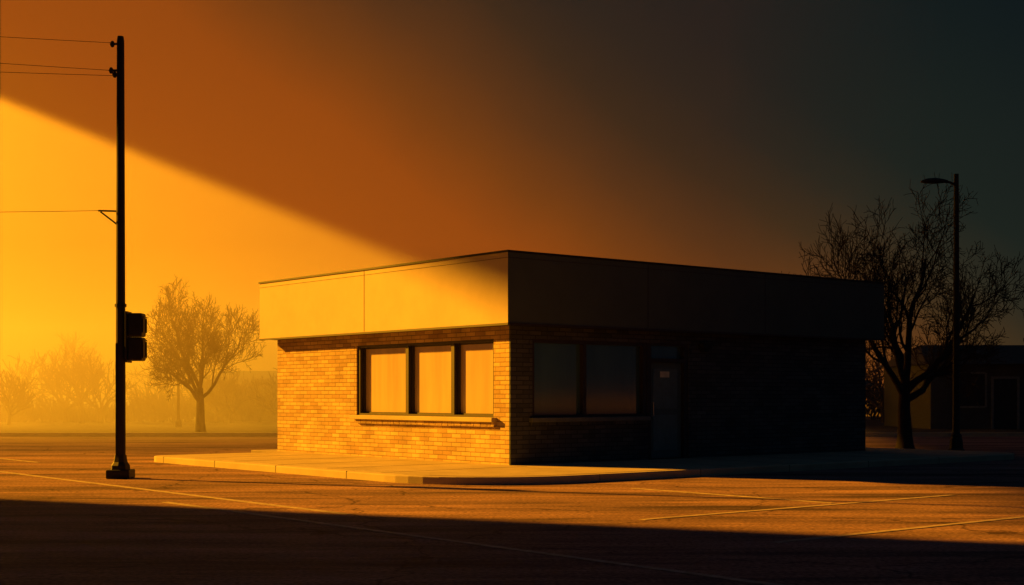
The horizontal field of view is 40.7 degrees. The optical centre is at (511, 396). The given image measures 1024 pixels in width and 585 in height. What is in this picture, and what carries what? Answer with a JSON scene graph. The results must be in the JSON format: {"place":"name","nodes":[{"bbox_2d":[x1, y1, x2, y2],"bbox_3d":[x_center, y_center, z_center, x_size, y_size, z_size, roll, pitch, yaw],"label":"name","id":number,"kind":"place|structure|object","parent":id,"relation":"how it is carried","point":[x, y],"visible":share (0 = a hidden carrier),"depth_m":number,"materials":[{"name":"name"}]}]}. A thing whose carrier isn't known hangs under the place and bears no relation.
{"place":"outdoors","nodes":[
{"label":"outdoors","id":0,"kind":"place"},
{"bbox_2d":[205,388,276,420],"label":"walls","id":1,"kind":"structure","parent":0,"point":[244,418],"depth_m":74.00,"materials":[{"name":"beige brick"}]},
{"bbox_2d":[208,371,276,386],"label":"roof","id":2,"kind":"structure","parent":1,"relation":"on","point":[258,374],"depth_m":75.63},
{"bbox_2d":[0,398,1023,584],"bbox_3d":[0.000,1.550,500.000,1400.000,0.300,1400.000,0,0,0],"label":"ground","id":3,"kind":"structure","parent":0,"point":[58,532],"depth_m":14.92,"materials":[{"name":"grey asphalt"}]},
{"bbox_2d":[0,36,134,478],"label":"utility pole","id":4,"kind":"object","parent":3,"relation":"on","point":[120,468],"visible":1,"depth_m":23.44,"materials":[{"name":"black metal"}]},
{"bbox_2d":[124,311,146,362],"bbox_3d":[-6.433,-1.005,23.500,0.375,0.870,0.340,0,0,0],"label":"traffic signal","id":5,"kind":"object","parent":4,"relation":"attached to","point":[135,349],"visible":1,"depth_m":23.36,"materials":[{"name":"metal"}]},
{"bbox_2d":[0,401,1023,431],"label":"grass verge","id":6,"kind":"object","parent":3,"relation":"on","point":[876,425],"depth_m":58.89,"materials":[{"name":"green plant"}]},
{"bbox_2d":[31,331,112,422],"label":"bare tree","id":7,"kind":"object","parent":6,"relation":"on","point":[73,371],"visible":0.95,"depth_m":67.51,"materials":[{"name":"brown plant"}]},
{"bbox_2d":[166,343,180,426],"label":"street lamp","id":8,"kind":"object","parent":6,"relation":"on","point":[178,422],"visible":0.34,"depth_m":59.45,"materials":[{"name":"metal"}]},
{"bbox_2d":[140,274,265,431],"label":"bare tree","id":9,"kind":"object","parent":6,"relation":"on","point":[211,346],"visible":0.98,"depth_m":49.61,"materials":[{"name":"brown plant"}]},
{"bbox_2d":[0,374,883,422],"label":"hedge","id":10,"kind":"object","parent":6,"relation":"on","point":[139,412],"visible":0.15,"depth_m":70.86,"materials":[{"name":"green plant"}]},
{"bbox_2d":[0,338,1023,424],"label":"distant trees","id":11,"kind":"object","parent":6,"relation":"on","point":[18,398],"visible":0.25,"depth_m":68.39,"materials":[{"name":"brown plant"}]},
{"bbox_2d":[0,432,1023,436],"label":"road kerb","id":12,"kind":"structure","parent":3,"relation":"on","point":[274,434],"depth_m":47.60,"materials":[{"name":"concrete"}]},
{"bbox_2d":[0,458,1023,584],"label":"parking lines","id":13,"kind":"object","parent":3,"relation":"on","point":[635,565],"visible":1,"depth_m":15.21,"materials":[{"name":"white paint"}]},
{"bbox_2d":[781,173,1023,448],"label":"bare tree","id":14,"kind":"object","parent":3,"relation":"on","point":[905,386],"visible":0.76,"depth_m":35.82,"materials":[{"name":"brown plant"}]},
{"bbox_2d":[921,174,964,450],"bbox_3d":[10.280,-1.950,32.900,1.040,6.700,0.400,0,0,0],"label":"street lamp","id":15,"kind":"object","parent":3,"relation":"on","point":[956,441],"visible":0.96,"depth_m":32.84,"materials":[{"name":"metal"}]},
{"bbox_2d":[0,0,1023,397],"label":"sky","id":16,"kind":"structure","parent":0,"point":[266,140],"materials":[{"name":"orange"}]},
{"bbox_2d":[154,447,1013,484],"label":"pavement","id":17,"kind":"structure","parent":0,"point":[398,470],"depth_m":25.59,"materials":[{"name":"concrete"}]},
{"bbox_2d":[277,325,508,464],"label":"side brick wall","id":18,"kind":"structure","parent":17,"relation":"on","point":[317,391],"depth_m":29.36,"materials":[{"name":"beige brick"}]},
{"bbox_2d":[349,415,496,421],"bbox_3d":[-1.860,0.443,27.466,0.149,0.084,4.870,0,0,-39],"label":"window sill","id":19,"kind":"structure","parent":18,"relation":"attached to","point":[433,418],"depth_m":27.17,"materials":[{"name":"beige concrete"}]},
{"bbox_2d":[355,419,495,426],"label":"sill bricks","id":20,"kind":"object","parent":18,"relation":"attached to","point":[457,423],"visible":1,"depth_m":27.18,"materials":[{"name":"brown brick"}]},
{"bbox_2d":[358,339,493,417],"bbox_3d":[-1.752,-0.335,27.547,0.119,1.470,4.680,0,0,-39],"label":"window frame","id":21,"kind":"object","parent":18,"relation":"attached to","point":[455,379],"visible":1,"depth_m":27.88,"materials":[{"name":"black metal"}]},
{"bbox_2d":[366,344,492,413],"bbox_3d":[-1.698,-0.335,27.592,0.027,1.470,4.680,0,0,-39],"label":"window glass","id":22,"kind":"object","parent":21,"relation":"in","point":[385,380],"visible":0.79,"depth_m":27.49,"materials":[{"name":"glass"}]},
{"bbox_2d":[648,457,689,459],"bbox_3d":[3.129,1.258,27.961,1.179,0.019,0.180,0,0,-39],"label":"door threshold","id":23,"kind":"object","parent":17,"relation":"on","point":[668,458],"depth_m":27.94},
{"bbox_2d":[509,325,865,464],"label":"front brick walls","id":24,"kind":"structure","parent":17,"relation":"on","point":[748,395],"depth_m":29.19,"materials":[{"name":"beige brick"}]},
{"bbox_2d":[532,339,646,417],"bbox_3d":[1.495,-0.335,26.650,3.010,1.470,0.099,0,0,-39],"label":"front window frame","id":25,"kind":"object","parent":24,"relation":"attached to","point":[643,377],"visible":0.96,"depth_m":26.54,"materials":[{"name":"brown metal"}]},
{"bbox_2d":[534,343,639,414],"bbox_3d":[1.457,-0.335,26.697,3.010,1.470,0.020,0,0,-39],"label":"front window glass","id":26,"kind":"object","parent":25,"relation":"attached to","point":[612,379],"visible":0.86,"depth_m":26.72,"materials":[{"name":"black glass"}]},
{"bbox_2d":[529,416,650,421],"bbox_3d":[1.533,0.443,26.532,3.080,0.084,0.129,0,0,-39],"label":"front window sill","id":27,"kind":"structure","parent":24,"relation":"attached to","point":[584,419],"depth_m":26.39,"materials":[{"name":"stone"}]},
{"bbox_2d":[647,343,687,458],"bbox_3d":[3.114,0.100,27.981,1.179,2.339,0.130,0,0,-39],"label":"door frame","id":28,"kind":"object","parent":24,"relation":"attached to","point":[683,360],"visible":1,"depth_m":28.24,"materials":[{"name":"black metal"}]},
{"bbox_2d":[651,345,679,358],"bbox_3d":[3.085,-0.890,28.015,0.940,0.260,0.020,0,0,-39],"label":"door transom glass","id":29,"kind":"object","parent":28,"relation":"in","point":[668,352],"visible":1,"depth_m":28.03,"materials":[{"name":"black glass"}]},
{"bbox_2d":[651,362,680,457],"bbox_3d":[3.091,0.284,28.008,0.940,1.929,0.041,0,0,-39],"label":"door","id":30,"kind":"structure","parent":28,"relation":"in","point":[665,453],"depth_m":28.08,"materials":[{"name":"grey metal"}]},
{"bbox_2d":[653,369,676,450],"bbox_3d":[3.108,0.275,27.987,0.700,1.650,0.012,0,0,-39],"label":"door panel","id":31,"kind":"structure","parent":30,"relation":"attached to","point":[664,426],"depth_m":27.99,"materials":[{"name":"glass"}]},
{"bbox_2d":[660,371,668,376],"bbox_3d":[3.098,-0.440,27.968,0.260,0.120,0.005,0,0,-39],"label":"door notice","id":32,"kind":"object","parent":31,"relation":"attached to","point":[664,373],"depth_m":27.96,"materials":[{"name":"white paper"}]},
{"bbox_2d":[884,364,1023,428],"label":"walls","id":33,"kind":"structure","parent":0,"point":[931,407],"depth_m":56.00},
{"bbox_2d":[876,345,1023,367],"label":"roof","id":34,"kind":"structure","parent":33,"relation":"on","point":[1015,353],"depth_m":57.69,"materials":[{"name":"black"}]},
{"bbox_2d":[960,372,986,407],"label":"window trim","id":35,"kind":"structure","parent":33,"relation":"attached to","point":[985,392],"depth_m":55.96,"materials":[{"name":"black metal"}]},
{"bbox_2d":[991,376,1019,428],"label":"door trim","id":36,"kind":"structure","parent":33,"relation":"attached to","point":[992,397],"depth_m":55.95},
{"bbox_2d":[994,379,1016,428],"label":"door","id":37,"kind":"structure","parent":36,"relation":"in","point":[1005,403],"depth_m":55.98,"materials":[{"name":"brown metal"}]},
{"bbox_3d":[1.395,-2.250,31.969,11.010,0.100,8.880,0,0,-39],"label":"roof","id":38,"kind":"object","parent":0,"visible":0},
{"bbox_2d":[508,252,883,340],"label":"fascia front","id":39,"kind":"structure","parent":38,"relation":"attached to","point":[552,291],"depth_m":27.78,"materials":[{"name":"brown paint"}]},
{"bbox_2d":[260,252,507,338],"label":"fascia side","id":40,"kind":"structure","parent":39,"relation":"attached to","point":[470,292],"depth_m":27.75,"materials":[{"name":"paint"}]},
{"bbox_2d":[262,257,507,287],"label":"fascia side seams","id":41,"kind":"object","parent":40,"relation":"attached to","point":[391,271],"visible":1,"depth_m":27.71,"materials":[{"name":"black metal"}]},
{"bbox_2d":[258,250,884,283],"bbox_3d":[1.395,-2.620,31.969,11.290,0.039,9.160,0,0,-39],"label":"coping","id":42,"kind":"object","parent":39,"relation":"on","point":[529,252],"visible":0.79,"depth_m":27.75,"materials":[{"name":"metal"}]},
{"bbox_2d":[259,323,884,340],"bbox_3d":[1.394,-1.306,31.960,11.262,0.040,9.132,0,0,-39],"label":"drip edge","id":43,"kind":"object","parent":39,"relation":"attached to","point":[526,324],"visible":1,"depth_m":27.76,"materials":[{"name":"brown metal"}]},
{"bbox_2d":[508,257,877,287],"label":"fascia front seams","id":44,"kind":"object","parent":39,"relation":"attached to","point":[682,271],"visible":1,"depth_m":27.71,"materials":[{"name":"black metal"}]}
]}

